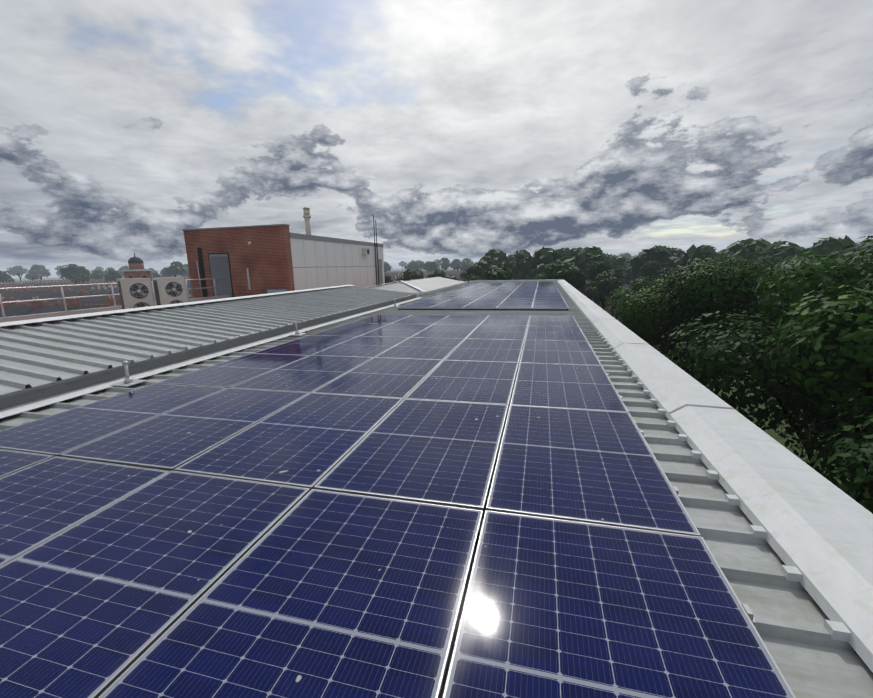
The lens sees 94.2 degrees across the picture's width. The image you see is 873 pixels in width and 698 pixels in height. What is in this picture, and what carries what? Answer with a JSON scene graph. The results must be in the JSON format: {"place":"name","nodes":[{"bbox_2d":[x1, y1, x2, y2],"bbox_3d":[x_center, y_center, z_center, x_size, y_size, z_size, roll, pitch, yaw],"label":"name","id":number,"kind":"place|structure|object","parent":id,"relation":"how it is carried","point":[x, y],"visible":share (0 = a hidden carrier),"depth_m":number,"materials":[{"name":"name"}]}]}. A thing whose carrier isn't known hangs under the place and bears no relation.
{"place":"outdoors","nodes":[
{"label":"outdoors","id":0,"kind":"place"},
{"bbox_2d":[0,285,23,291],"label":"row of houses","id":1,"kind":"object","parent":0,"point":[16,290],"depth_m":269.57,"materials":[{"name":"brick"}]},
{"bbox_2d":[1,289,70,305],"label":"row of houses","id":2,"kind":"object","parent":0,"point":[21,295],"depth_m":196.47,"materials":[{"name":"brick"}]},
{"bbox_2d":[16,281,57,284],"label":"row of houses","id":3,"kind":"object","parent":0,"point":[28,283],"depth_m":431.86,"materials":[{"name":"beige brick"}]},
{"bbox_2d":[15,301,62,305],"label":"row of houses","id":4,"kind":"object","parent":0,"point":[58,303],"depth_m":107.68,"materials":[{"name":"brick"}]},
{"bbox_2d":[23,283,61,286],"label":"row of houses","id":5,"kind":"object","parent":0,"point":[41,285],"depth_m":327.29,"materials":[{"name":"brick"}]},
{"bbox_2d":[24,287,74,292],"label":"row of houses","id":6,"kind":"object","parent":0,"point":[48,290],"depth_m":227.25,"materials":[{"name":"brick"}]},
{"bbox_2d":[31,282,72,286],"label":"row of houses","id":7,"kind":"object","parent":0,"point":[66,283],"depth_m":388.86,"materials":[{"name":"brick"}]},
{"bbox_2d":[37,282,68,286],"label":"row of houses","id":8,"kind":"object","parent":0,"point":[53,283],"depth_m":355.03,"materials":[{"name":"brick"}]},
{"bbox_2d":[27,285,89,292],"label":"row of houses","id":9,"kind":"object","parent":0,"point":[75,289],"depth_m":256.40,"materials":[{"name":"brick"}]},
{"bbox_2d":[77,282,117,287],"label":"row of houses","id":10,"kind":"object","parent":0,"point":[93,283],"depth_m":313.09,"materials":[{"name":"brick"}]},
{"bbox_2d":[97,285,117,288],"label":"row of houses","id":11,"kind":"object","parent":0,"point":[109,287],"depth_m":247.03,"materials":[{"name":"beige"}]},
{"bbox_2d":[86,283,154,290],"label":"row of houses","id":12,"kind":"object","parent":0,"point":[90,287],"depth_m":282.57,"materials":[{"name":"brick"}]},
{"bbox_2d":[91,287,155,296],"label":"row of houses","id":13,"kind":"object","parent":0,"point":[104,290],"depth_m":216.62,"materials":[{"name":"beige brick"}]},
{"bbox_2d":[12,267,849,483],"bbox_3d":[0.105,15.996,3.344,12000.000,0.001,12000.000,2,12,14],"label":"ground","id":14,"kind":"structure","parent":0,"point":[775,436],"depth_m":41.53,"materials":[{"name":"green plant"}]},
{"bbox_2d":[0,271,10,280],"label":"tree","id":15,"kind":"object","parent":14,"relation":"on","point":[4,276],"visible":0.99,"depth_m":452.67,"materials":[{"name":"green plant"}]},
{"bbox_2d":[0,275,14,282],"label":"tree","id":16,"kind":"object","parent":14,"relation":"on","point":[11,279],"visible":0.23,"depth_m":479.48,"materials":[{"name":"green plant"}]},
{"bbox_2d":[1,297,25,305],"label":"row of houses","id":17,"kind":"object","parent":14,"relation":"on","point":[12,299],"depth_m":133.83,"materials":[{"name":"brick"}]},
{"bbox_2d":[7,266,27,280],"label":"tree","id":18,"kind":"object","parent":14,"relation":"on","point":[18,271],"visible":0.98,"depth_m":827.62,"materials":[{"name":"green plant"}]},
{"bbox_2d":[24,270,41,280],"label":"tree","id":19,"kind":"object","parent":14,"relation":"on","point":[32,275],"visible":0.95,"depth_m":623.17,"materials":[{"name":"green plant"}]},
{"bbox_2d":[26,264,50,279],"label":"tree","id":20,"kind":"object","parent":14,"relation":"on","point":[37,268],"visible":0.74,"depth_m":661.53,"materials":[{"name":"green plant"}]},
{"bbox_2d":[54,265,64,279],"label":"tree","id":21,"kind":"object","parent":14,"relation":"on","point":[57,268],"visible":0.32,"depth_m":989.67,"materials":[{"name":"green plant"}]},
{"bbox_2d":[59,263,89,282],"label":"tree","id":22,"kind":"object","parent":14,"relation":"on","point":[70,270],"visible":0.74,"depth_m":406.37,"materials":[{"name":"green plant"}]},
{"bbox_2d":[70,273,89,282],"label":"tree","id":23,"kind":"object","parent":14,"relation":"on","point":[78,277],"visible":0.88,"depth_m":402.75,"materials":[{"name":"green plant"}]},
{"bbox_2d":[45,290,120,305],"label":"row of houses","id":24,"kind":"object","parent":14,"relation":"on","point":[99,300],"depth_m":157.84,"materials":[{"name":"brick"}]},
{"bbox_2d":[0,294,192,317],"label":"town brick block","id":25,"kind":"structure","parent":14,"relation":"on","point":[36,307],"depth_m":57.28,"materials":[{"name":"brick"}]},
{"bbox_2d":[89,270,104,279],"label":"tree","id":26,"kind":"object","parent":14,"relation":"on","point":[97,274],"visible":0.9,"depth_m":520.88,"materials":[{"name":"green plant"}]},
{"bbox_2d":[103,267,115,273],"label":"tree","id":27,"kind":"object","parent":14,"relation":"on","point":[106,270],"visible":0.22,"depth_m":684.31,"materials":[{"name":"green plant"}]},
{"bbox_2d":[104,270,123,281],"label":"tree","id":28,"kind":"object","parent":14,"relation":"on","point":[111,275],"visible":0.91,"depth_m":424.21,"materials":[{"name":"green plant"}]},
{"bbox_2d":[118,265,128,271],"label":"tree","id":29,"kind":"object","parent":14,"relation":"on","point":[126,267],"visible":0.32,"depth_m":847.07,"materials":[{"name":"green plant"}]},
{"bbox_2d":[122,253,153,296],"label":"domed tower","id":30,"kind":"structure","parent":14,"relation":"on","point":[136,267],"depth_m":153.33,"materials":[{"name":"brick"}]},
{"bbox_2d":[151,272,161,278],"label":"tree","id":31,"kind":"object","parent":14,"relation":"on","point":[155,275],"visible":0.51,"depth_m":494.33,"materials":[{"name":"green plant"}]},
{"bbox_2d":[161,267,169,276],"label":"tree","id":32,"kind":"object","parent":14,"relation":"on","point":[163,270],"visible":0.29,"depth_m":584.31,"materials":[{"name":"green plant"}]},
{"bbox_2d":[162,261,186,276],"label":"tree","id":33,"kind":"object","parent":14,"relation":"on","point":[176,269],"visible":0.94,"depth_m":475.19,"materials":[{"name":"green plant"}]},
{"bbox_2d":[183,268,189,276],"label":"tree","id":34,"kind":"object","parent":14,"relation":"on","point":[187,272],"visible":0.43,"depth_m":615.55,"materials":[{"name":"green plant"}]},
{"bbox_2d":[384,262,390,272],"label":"tree","id":35,"kind":"object","parent":14,"relation":"on","point":[386,265],"visible":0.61,"depth_m":600.79,"materials":[{"name":"green plant"}]},
{"bbox_2d":[384,274,394,283],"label":"tree","id":36,"kind":"object","parent":14,"relation":"on","point":[388,279],"visible":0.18,"depth_m":147.95,"materials":[{"name":"green plant"}]},
{"bbox_2d":[398,261,406,268],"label":"tree","id":37,"kind":"object","parent":14,"relation":"on","point":[402,264],"visible":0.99,"depth_m":1401.15,"materials":[{"name":"green plant"}]},
{"bbox_2d":[395,268,423,282],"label":"tree","id":38,"kind":"object","parent":14,"relation":"on","point":[410,274],"visible":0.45,"depth_m":143.40,"materials":[{"name":"green plant"}]},
{"bbox_2d":[407,261,417,269],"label":"tree","id":39,"kind":"object","parent":14,"relation":"on","point":[412,265],"visible":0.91,"depth_m":643.83,"materials":[{"name":"green plant"}]},
{"bbox_2d":[416,261,422,268],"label":"tree","id":40,"kind":"object","parent":14,"relation":"on","point":[419,265],"visible":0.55,"depth_m":688.89,"materials":[{"name":"green plant"}]},
{"bbox_2d":[422,261,431,270],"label":"tree","id":41,"kind":"object","parent":14,"relation":"on","point":[425,265],"visible":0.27,"depth_m":564.86,"materials":[{"name":"green plant"}]},
{"bbox_2d":[427,261,439,271],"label":"tree","id":42,"kind":"object","parent":14,"relation":"on","point":[432,266],"visible":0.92,"depth_m":522.95,"materials":[{"name":"green plant"}]},
{"bbox_2d":[0,284,872,673],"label":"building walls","id":43,"kind":"structure","parent":14,"relation":"on","point":[720,484],"depth_m":2.01,"materials":[{"name":"grey metal"}]},
{"bbox_2d":[0,285,419,418],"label":"roof flashings","id":44,"kind":"object","parent":43,"relation":"on","point":[20,408],"visible":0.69,"depth_m":6.98,"materials":[{"name":"grey metal"}]},
{"bbox_2d":[0,282,872,697],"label":"roof sheet","id":45,"kind":"object","parent":43,"relation":"on","point":[810,656],"visible":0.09,"depth_m":2.12,"materials":[{"name":"grey metal"}]},
{"bbox_2d":[0,294,416,409],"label":"gutter","id":46,"kind":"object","parent":45,"relation":"on","point":[27,394],"depth_m":5.92,"materials":[{"name":"grey metal"}]},
{"bbox_2d":[0,286,414,394],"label":"roof sheet","id":47,"kind":"object","parent":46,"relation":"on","point":[35,354],"visible":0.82,"depth_m":7.29,"materials":[{"name":"grey metal"}]},
{"bbox_2d":[111,282,464,386],"bbox_3d":[-1.119,-2.007,16.169,0.280,0.297,23.380,2,12,14],"label":"safety cable line","id":48,"kind":"object","parent":45,"relation":"on","point":[128,381],"visible":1,"depth_m":5.32,"materials":[{"name":"grey metal"}]},
{"bbox_2d":[0,315,795,697],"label":"solar array","id":49,"kind":"object","parent":45,"relation":"on","point":[298,517],"visible":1,"depth_m":2.06,"materials":[{"name":"blue glass"}]},
{"bbox_2d":[398,309,567,310],"bbox_3d":[1.338,-1.243,12.796,5.375,0.041,0.013,2,12,14],"label":"solar array skirt","id":50,"kind":"object","parent":45,"relation":"on","point":[493,309],"visible":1,"depth_m":12.63,"materials":[{"name":"black metal"}]},
{"bbox_2d":[398,281,568,308],"bbox_3d":[3.758,-3.210,22.028,5.455,0.085,19.505,2,12,14],"label":"solar array","id":51,"kind":"object","parent":45,"relation":"on","point":[503,295],"visible":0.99,"depth_m":16.37,"materials":[{"name":"blue glass"}]},
{"bbox_3d":[-8.944,-1.511,16.049,14.410,0.176,40.600,2,12,14],"label":"flat roof slab","id":52,"kind":"object","parent":43,"relation":"on","visible":0},
{"bbox_2d":[116,278,154,308],"bbox_3d":[-9.878,-1.611,13.401,0.817,1.415,0.679,-12,16,-43],"label":"ac unit","id":53,"kind":"object","parent":52,"relation":"on","point":[135,292],"visible":0.67,"depth_m":13.11,"materials":[{"name":"grey metal"}]},
{"bbox_2d":[153,277,187,305],"bbox_3d":[-9.181,-1.764,14.073,0.817,1.415,0.679,-12,16,-43],"label":"ac unit","id":54,"kind":"object","parent":52,"relation":"on","point":[170,290],"visible":0.6,"depth_m":13.77,"materials":[{"name":"grey metal"}]},
{"bbox_2d":[182,224,294,297],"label":"brick building","id":55,"kind":"structure","parent":52,"relation":"on","point":[250,260],"depth_m":21.79,"materials":[{"name":"red brick"}]},
{"bbox_2d":[0,279,563,322],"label":"roof kerbs","id":56,"kind":"structure","parent":52,"relation":"on","point":[42,315],"depth_m":15.25,"materials":[{"name":"grey metal"}]},
{"bbox_2d":[0,278,227,317],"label":"guard railing","id":57,"kind":"object","parent":56,"relation":"on","point":[63,298],"visible":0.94,"depth_m":14.62,"materials":[{"name":"white metal"}]},
{"bbox_2d":[2,293,284,326],"bbox_3d":[-7.699,-0.570,9.119,1.900,0.592,21.700,2,12,14],"label":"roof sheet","id":58,"kind":"object","parent":56,"relation":"on","point":[113,313],"visible":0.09,"depth_m":8.62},
{"bbox_2d":[557,280,872,671],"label":"parapet capping","id":59,"kind":"object","parent":56,"relation":"on","point":[812,527],"visible":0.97,"depth_m":2.32,"materials":[{"name":"grey metal"}]},
{"bbox_2d":[290,207,384,289],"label":"building","id":60,"kind":"structure","parent":52,"relation":"on","point":[319,261],"depth_m":25.69,"materials":[{"name":"grey metal"}]},
{"bbox_2d":[365,277,467,294],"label":"hipped roof","id":61,"kind":"structure","parent":52,"relation":"on","point":[432,285],"depth_m":23.09,"materials":[{"name":"grey metal"}]},
{"bbox_2d":[428,269,445,277],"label":"tree","id":62,"kind":"object","parent":14,"relation":"on","point":[438,273],"visible":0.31,"depth_m":170.20,"materials":[{"name":"green plant"}]},
{"bbox_2d":[439,257,450,270],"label":"tree","id":63,"kind":"object","parent":14,"relation":"on","point":[445,264],"visible":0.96,"depth_m":622.84,"materials":[{"name":"green plant"}]},
{"bbox_2d":[442,275,459,280],"bbox_3d":[1.337,-4.064,63.941,10.858,14.986,10.416,-12,16,-43],"label":"tree","id":64,"kind":"object","parent":14,"relation":"on","point":[451,277],"visible":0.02,"depth_m":62.64,"materials":[{"name":"green plant"}]},
{"bbox_2d":[450,259,461,270],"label":"tree","id":65,"kind":"object","parent":14,"relation":"on","point":[455,265],"visible":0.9,"depth_m":617.31,"materials":[{"name":"green plant"}]},
{"bbox_2d":[460,258,469,264],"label":"tree","id":66,"kind":"object","parent":14,"relation":"on","point":[466,260],"visible":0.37,"depth_m":670.21,"materials":[{"name":"green plant"}]},
{"bbox_2d":[460,263,471,270],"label":"tree","id":67,"kind":"object","parent":14,"relation":"on","point":[465,266],"visible":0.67,"depth_m":527.39,"materials":[{"name":"green plant"}]},
{"bbox_2d":[460,264,483,281],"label":"tree","id":68,"kind":"object","parent":14,"relation":"on","point":[473,270],"visible":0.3,"depth_m":135.93,"materials":[{"name":"green plant"}]},
{"bbox_2d":[469,255,497,269],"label":"tree","id":69,"kind":"object","parent":14,"relation":"on","point":[486,262],"visible":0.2,"depth_m":168.14,"materials":[{"name":"green plant"}]},
{"bbox_2d":[468,265,512,282],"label":"tree","id":70,"kind":"object","parent":14,"relation":"on","point":[491,273],"visible":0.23,"depth_m":74.55,"materials":[{"name":"green plant"}]},
{"bbox_2d":[485,249,515,263],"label":"tree","id":71,"kind":"object","parent":14,"relation":"on","point":[493,253],"visible":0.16,"depth_m":184.89,"materials":[{"name":"green plant"}]},
{"bbox_2d":[495,261,514,279],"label":"tree","id":72,"kind":"object","parent":14,"relation":"on","point":[508,265],"visible":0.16,"depth_m":159.80,"materials":[{"name":"green plant"}]},
{"bbox_2d":[502,249,532,272],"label":"tree","id":73,"kind":"object","parent":14,"relation":"on","point":[520,256],"visible":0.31,"depth_m":165.92,"materials":[{"name":"green plant"}]},
{"bbox_2d":[512,272,526,279],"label":"tree","id":74,"kind":"object","parent":14,"relation":"on","point":[518,276],"visible":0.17,"depth_m":152.05,"materials":[{"name":"green plant"}]},
{"bbox_2d":[526,269,536,279],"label":"tree","id":75,"kind":"object","parent":14,"relation":"on","point":[531,273],"visible":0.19,"depth_m":148.94,"materials":[{"name":"green plant"}]},
{"bbox_2d":[532,264,549,278],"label":"tree","id":76,"kind":"object","parent":14,"relation":"on","point":[540,269],"visible":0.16,"depth_m":143.37,"materials":[{"name":"green plant"}]},
{"bbox_2d":[519,247,564,275],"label":"tree","id":77,"kind":"object","parent":14,"relation":"on","point":[544,256],"visible":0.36,"depth_m":149.74,"materials":[{"name":"green plant"}]},
{"bbox_2d":[534,260,586,292],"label":"tree","id":78,"kind":"object","parent":14,"relation":"on","point":[567,272],"visible":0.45,"depth_m":83.91,"materials":[{"name":"green plant"}]},
{"bbox_2d":[558,247,566,254],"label":"tree","id":79,"kind":"object","parent":14,"relation":"on","point":[561,251],"visible":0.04,"depth_m":195.58,"materials":[{"name":"green plant"}]},
{"bbox_2d":[557,248,580,262],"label":"tree","id":80,"kind":"object","parent":14,"relation":"on","point":[568,253],"visible":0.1,"depth_m":165.20,"materials":[{"name":"green plant"}]},
{"bbox_2d":[563,252,609,278],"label":"tree","id":81,"kind":"object","parent":14,"relation":"on","point":[582,262],"visible":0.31,"depth_m":142.12,"materials":[{"name":"green plant"}]},
{"bbox_2d":[570,246,612,265],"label":"tree","id":82,"kind":"object","parent":14,"relation":"on","point":[597,250],"visible":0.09,"depth_m":149.72,"materials":[{"name":"green plant"}]},
{"bbox_2d":[579,261,622,305],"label":"tree","id":83,"kind":"object","parent":14,"relation":"on","point":[599,267],"visible":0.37,"depth_m":102.15,"materials":[{"name":"green plant"}]},
{"bbox_2d":[582,271,624,310],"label":"tree","id":84,"kind":"object","parent":14,"relation":"on","point":[604,286],"visible":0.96,"depth_m":96.48,"materials":[{"name":"green plant"}]},
{"bbox_2d":[602,253,613,260],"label":"tree","id":85,"kind":"object","parent":14,"relation":"on","point":[607,257],"visible":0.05,"depth_m":241.99,"materials":[{"name":"green plant"}]},
{"bbox_2d":[591,280,632,310],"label":"town terrace","id":86,"kind":"structure","parent":14,"relation":"on","point":[625,285],"depth_m":138.05,"materials":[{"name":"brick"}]},
{"bbox_2d":[612,256,629,268],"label":"tree","id":87,"kind":"object","parent":14,"relation":"on","point":[620,260],"visible":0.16,"depth_m":192.11,"materials":[{"name":"green plant"}]},
{"bbox_2d":[621,253,630,260],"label":"tree","id":88,"kind":"object","parent":14,"relation":"on","point":[627,255],"visible":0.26,"depth_m":645.72,"materials":[{"name":"green plant"}]},
{"bbox_2d":[621,266,637,283],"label":"tree","id":89,"kind":"object","parent":14,"relation":"on","point":[629,274],"visible":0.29,"depth_m":164.96,"materials":[{"name":"green plant"}]},
{"bbox_2d":[632,260,672,289],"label":"tree","id":90,"kind":"object","parent":14,"relation":"on","point":[651,268],"visible":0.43,"depth_m":114.26,"materials":[{"name":"green plant"}]},
{"bbox_2d":[625,245,684,278],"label":"tree","id":91,"kind":"object","parent":14,"relation":"on","point":[658,254],"visible":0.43,"depth_m":131.27,"materials":[{"name":"green plant"}]},
{"bbox_2d":[603,268,720,360],"bbox_3d":[21.776,0.466,37.649,10.137,15.721,12.967,-10,14,-36],"label":"tree","id":92,"kind":"object","parent":14,"relation":"on","point":[626,291],"visible":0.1,"depth_m":37.22,"materials":[{"name":"green plant"}]},
{"bbox_2d":[644,245,686,264],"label":"tree","id":93,"kind":"object","parent":14,"relation":"on","point":[673,251],"visible":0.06,"depth_m":138.27,"materials":[{"name":"green plant"}]},
{"bbox_2d":[683,244,722,284],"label":"tree","id":94,"kind":"object","parent":14,"relation":"on","point":[693,251],"visible":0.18,"depth_m":130.91,"materials":[{"name":"green plant"}]},
{"bbox_2d":[613,254,838,403],"bbox_3d":[17.496,2.458,26.034,10.621,16.672,11.419,1,12,10],"label":"tree","id":95,"kind":"object","parent":14,"relation":"on","point":[682,289],"visible":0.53,"depth_m":23.48,"materials":[{"name":"green plant"}]},
{"bbox_2d":[723,240,752,257],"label":"tree","id":96,"kind":"object","parent":14,"relation":"on","point":[732,248],"visible":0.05,"depth_m":136.32,"materials":[{"name":"green plant"}]},
{"bbox_2d":[718,238,770,265],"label":"tree","id":97,"kind":"object","parent":14,"relation":"on","point":[747,248],"visible":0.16,"depth_m":123.65,"materials":[{"name":"green plant"}]},
{"bbox_2d":[655,235,872,513],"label":"tree","id":98,"kind":"object","parent":14,"relation":"on","point":[814,393],"visible":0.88,"depth_m":14.07,"materials":[{"name":"green plant"}]},
{"bbox_2d":[740,241,803,266],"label":"tree","id":99,"kind":"object","parent":14,"relation":"on","point":[776,249],"visible":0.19,"depth_m":110.71,"materials":[{"name":"green plant"}]},
{"bbox_2d":[749,255,802,277],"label":"tree","id":100,"kind":"object","parent":14,"relation":"on","point":[774,260],"visible":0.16,"depth_m":84.17,"materials":[{"name":"green plant"}]},
{"bbox_2d":[761,266,803,292],"bbox_3d":[53.746,-5.679,65.408,10.551,15.180,10.999,2,12,15],"label":"tree","id":101,"kind":"object","parent":14,"relation":"on","point":[780,269],"visible":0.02,"depth_m":63.00,"materials":[{"name":"green plant"}]},
{"bbox_2d":[784,255,809,289],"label":"tree","id":102,"kind":"object","parent":14,"relation":"on","point":[788,260],"visible":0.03,"depth_m":98.73,"materials":[{"name":"green plant"}]},
{"bbox_2d":[779,251,872,452],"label":"tree","id":103,"kind":"object","parent":14,"relation":"on","point":[848,261],"visible":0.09,"depth_m":30.58,"materials":[{"name":"green plant"}]},
{"bbox_2d":[810,248,858,272],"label":"tree","id":104,"kind":"object","parent":14,"relation":"on","point":[843,251],"visible":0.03,"depth_m":114.31,"materials":[{"name":"green plant"}]},
{"bbox_2d":[801,235,868,262],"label":"tree","id":105,"kind":"object","parent":14,"relation":"on","point":[832,244],"visible":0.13,"depth_m":117.56,"materials":[{"name":"green plant"}]},
{"bbox_2d":[809,412,872,511],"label":"tree","id":106,"kind":"object","parent":14,"relation":"on","point":[860,473],"visible":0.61,"depth_m":9.07,"materials":[{"name":"green plant"}]},
{"bbox_2d":[855,274,871,335],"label":"tree","id":107,"kind":"object","parent":14,"relation":"on","point":[870,275],"visible":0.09,"depth_m":22.18,"materials":[{"name":"green plant"}]},
{"bbox_2d":[857,239,872,251],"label":"tree","id":108,"kind":"object","parent":14,"relation":"on","point":[862,244],"visible":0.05,"depth_m":189.51,"materials":[{"name":"green plant"}]},
{"bbox_2d":[0,0,872,276],"label":"sky","id":109,"kind":"structure","parent":0,"point":[468,129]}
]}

